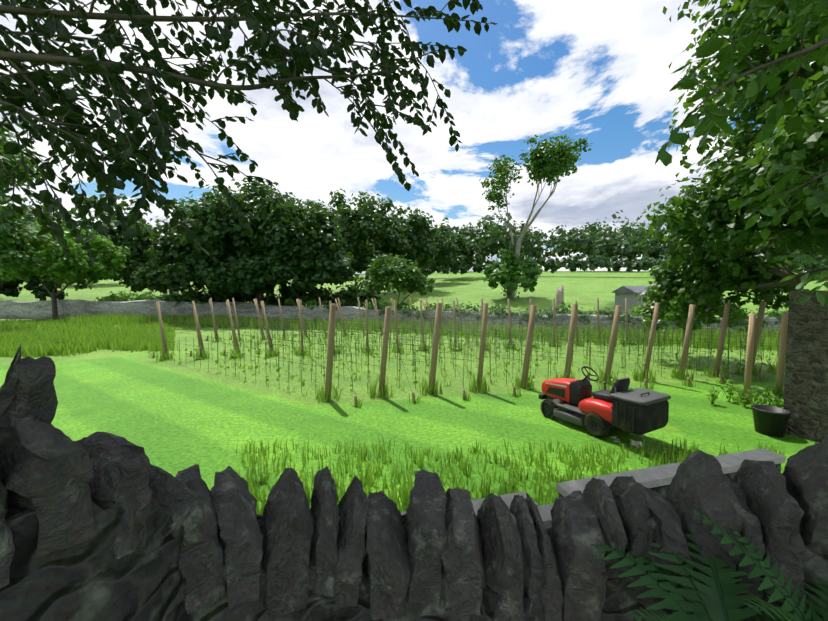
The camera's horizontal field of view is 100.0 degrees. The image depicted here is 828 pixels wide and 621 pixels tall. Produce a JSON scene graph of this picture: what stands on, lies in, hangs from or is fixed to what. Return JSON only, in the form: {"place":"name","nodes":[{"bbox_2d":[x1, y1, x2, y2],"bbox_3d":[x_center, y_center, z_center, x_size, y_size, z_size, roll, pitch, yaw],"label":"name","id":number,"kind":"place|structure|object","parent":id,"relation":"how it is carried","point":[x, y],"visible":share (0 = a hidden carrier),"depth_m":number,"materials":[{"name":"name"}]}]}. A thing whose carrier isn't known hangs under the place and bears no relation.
{"place":"outdoors","nodes":[
{"label":"outdoors","id":0,"kind":"place"},
{"bbox_2d":[0,0,815,276],"label":"sky","id":1,"kind":"structure","parent":0,"point":[598,71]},
{"bbox_2d":[0,353,820,513],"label":"lawn","id":2,"kind":"structure","parent":0,"point":[173,422],"depth_m":6.53,"materials":[{"name":"green plant"}]},
{"bbox_2d":[539,366,670,437],"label":"ride on mower","id":3,"kind":"object","parent":2,"relation":"on","point":[621,406],"visible":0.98,"depth_m":6.01,"materials":[{"name":"red paint"}]},
{"bbox_2d":[611,379,791,447],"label":"low plants","id":4,"kind":"object","parent":2,"relation":"on","point":[770,419],"visible":0.98,"depth_m":6.22,"materials":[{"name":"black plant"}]},
{"bbox_2d":[0,271,827,404],"bbox_3d":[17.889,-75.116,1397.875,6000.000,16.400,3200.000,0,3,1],"label":"ground","id":5,"kind":"structure","parent":0,"point":[586,289],"depth_m":13.99,"materials":[{"name":"green plant"}]},
{"bbox_2d":[0,115,61,271],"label":"tree","id":6,"kind":"object","parent":5,"relation":"on","point":[19,240],"visible":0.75,"depth_m":22.43,"materials":[{"name":"green plant"}]},
{"bbox_2d":[0,221,130,319],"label":"round tree","id":7,"kind":"object","parent":5,"relation":"on","point":[58,268],"visible":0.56,"depth_m":32.26,"materials":[{"name":"green plant"}]},
{"bbox_2d":[0,190,167,300],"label":"trees","id":8,"kind":"object","parent":5,"relation":"on","point":[137,245],"visible":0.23,"depth_m":40.89,"materials":[{"name":"green plant"}]},
{"bbox_2d":[133,177,354,303],"bbox_3d":[-15.191,-5.451,32.121,19.944,13.231,12.088,0,3,1],"label":"tree","id":9,"kind":"object","parent":5,"relation":"on","point":[282,251],"visible":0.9,"depth_m":28.25,"materials":[{"name":"green plant"}]},
{"bbox_2d":[159,270,386,306],"bbox_3d":[-13.868,-1.523,32.784,23.489,4.309,5.034,1,3,10],"label":"scrub","id":10,"kind":"object","parent":5,"relation":"on","point":[352,293],"visible":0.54,"depth_m":30.98,"materials":[{"name":"green plant"}]},
{"bbox_2d":[0,299,780,333],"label":"garden wall","id":11,"kind":"structure","parent":5,"relation":"on","point":[12,309],"depth_m":30.43,"materials":[{"name":"grey stone"}]},
{"bbox_2d":[0,311,785,515],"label":"long grass tufts","id":12,"kind":"object","parent":5,"relation":"on","point":[94,333],"visible":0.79,"depth_m":13.10,"materials":[{"name":"green plant"}]},
{"bbox_2d":[306,188,482,284],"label":"trees","id":13,"kind":"object","parent":5,"relation":"on","point":[360,226],"visible":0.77,"depth_m":44.41,"materials":[{"name":"green plant"}]},
{"bbox_2d":[362,253,435,305],"bbox_3d":[-1.222,-1.699,29.209,6.228,6.128,4.570,-2,4,-40],"label":"tree","id":14,"kind":"object","parent":5,"relation":"on","point":[389,273],"visible":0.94,"depth_m":28.08,"materials":[{"name":"green plant"}]},
{"bbox_2d":[0,499,827,620],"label":"wall","id":15,"kind":"structure","parent":5,"relation":"on","point":[93,579],"depth_m":1.25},
{"bbox_2d":[0,344,827,620],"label":"coping wall","id":16,"kind":"structure","parent":15,"relation":"attached to","point":[58,480],"depth_m":1.62,"materials":[{"name":"stone"}]},
{"bbox_2d":[590,505,827,620],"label":"fern","id":17,"kind":"object","parent":15,"relation":"attached to","point":[717,598],"visible":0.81,"depth_m":1.44,"materials":[{"name":"green plant"}]},
{"bbox_2d":[96,208,827,302],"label":"distant trees","id":18,"kind":"object","parent":5,"relation":"on","point":[596,247],"visible":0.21,"depth_m":90.76,"materials":[{"name":"green plant"}]},
{"bbox_2d":[152,297,787,406],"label":"vineyard posts","id":19,"kind":"object","parent":5,"relation":"on","point":[754,332],"visible":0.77,"depth_m":9.51,"materials":[{"name":"brown wood"}]},
{"bbox_2d":[161,294,788,328],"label":"undergrowth","id":20,"kind":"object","parent":5,"relation":"on","point":[560,309],"depth_m":23.86,"materials":[{"name":"green plant"}]},
{"bbox_2d":[171,316,779,395],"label":"young vines","id":21,"kind":"object","parent":5,"relation":"on","point":[415,382],"visible":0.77,"depth_m":12.34,"materials":[{"name":"green plant"}]},
{"bbox_2d":[479,134,592,297],"bbox_3d":[12.134,-9.480,35.464,10.848,17.376,8.675,1,3,17],"label":"tall ash tree","id":22,"kind":"object","parent":5,"relation":"on","point":[561,159],"visible":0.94,"depth_m":34.44,"materials":[{"name":"green plant"}]},
{"bbox_2d":[555,285,570,313],"bbox_3d":[11.366,-0.529,26.547,1.207,2.928,1.234,1,3,17],"label":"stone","id":23,"kind":"object","parent":5,"relation":"on","point":[559,296],"visible":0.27,"depth_m":26.66,"materials":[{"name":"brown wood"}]},
{"bbox_2d":[400,448,785,530],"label":"stone slabs","id":24,"kind":"structure","parent":5,"relation":"on","point":[657,479],"depth_m":2.87,"materials":[{"name":"stone"}]},
{"bbox_2d":[611,286,695,315],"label":"grey shed","id":25,"kind":"structure","parent":5,"relation":"on","point":[622,293],"depth_m":27.07,"materials":[{"name":"grey"}]},
{"bbox_2d":[631,265,748,359],"bbox_3d":[10.203,-0.123,13.169,4.083,3.954,3.341,0,3,1],"label":"bush","id":26,"kind":"object","parent":5,"relation":"on","point":[679,314],"visible":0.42,"depth_m":12.50,"materials":[{"name":"green plant"}]},
{"bbox_2d":[627,0,827,310],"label":"tree","id":27,"kind":"object","parent":5,"relation":"on","point":[710,221],"visible":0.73,"depth_m":9.25,"materials":[{"name":"green plant"}]},
{"bbox_2d":[783,290,827,441],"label":"pillar wall","id":28,"kind":"structure","parent":5,"relation":"on","point":[806,388],"depth_m":5.93,"materials":[{"name":"grey stone"}]},
{"bbox_3d":[-2.185,-4.102,2.113,16.261,13.067,13.643,0,3,1],"label":"tree canopy","id":29,"kind":"object","parent":5,"relation":"on","visible":0},
{"bbox_2d":[0,0,496,264],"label":"tree branches","id":30,"kind":"object","parent":29,"relation":"attached to","point":[69,114],"visible":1,"depth_m":2.30,"materials":[{"name":"green plant"}]},
{"bbox_2d":[655,0,827,306],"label":"tree branches","id":31,"kind":"object","parent":29,"relation":"on","point":[714,124],"visible":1,"depth_m":2.94,"materials":[{"name":"green plant"}]},
{"bbox_2d":[163,308,785,400],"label":"vineyard wires","id":32,"kind":"object","parent":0,"point":[585,324],"visible":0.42,"depth_m":12.38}
]}

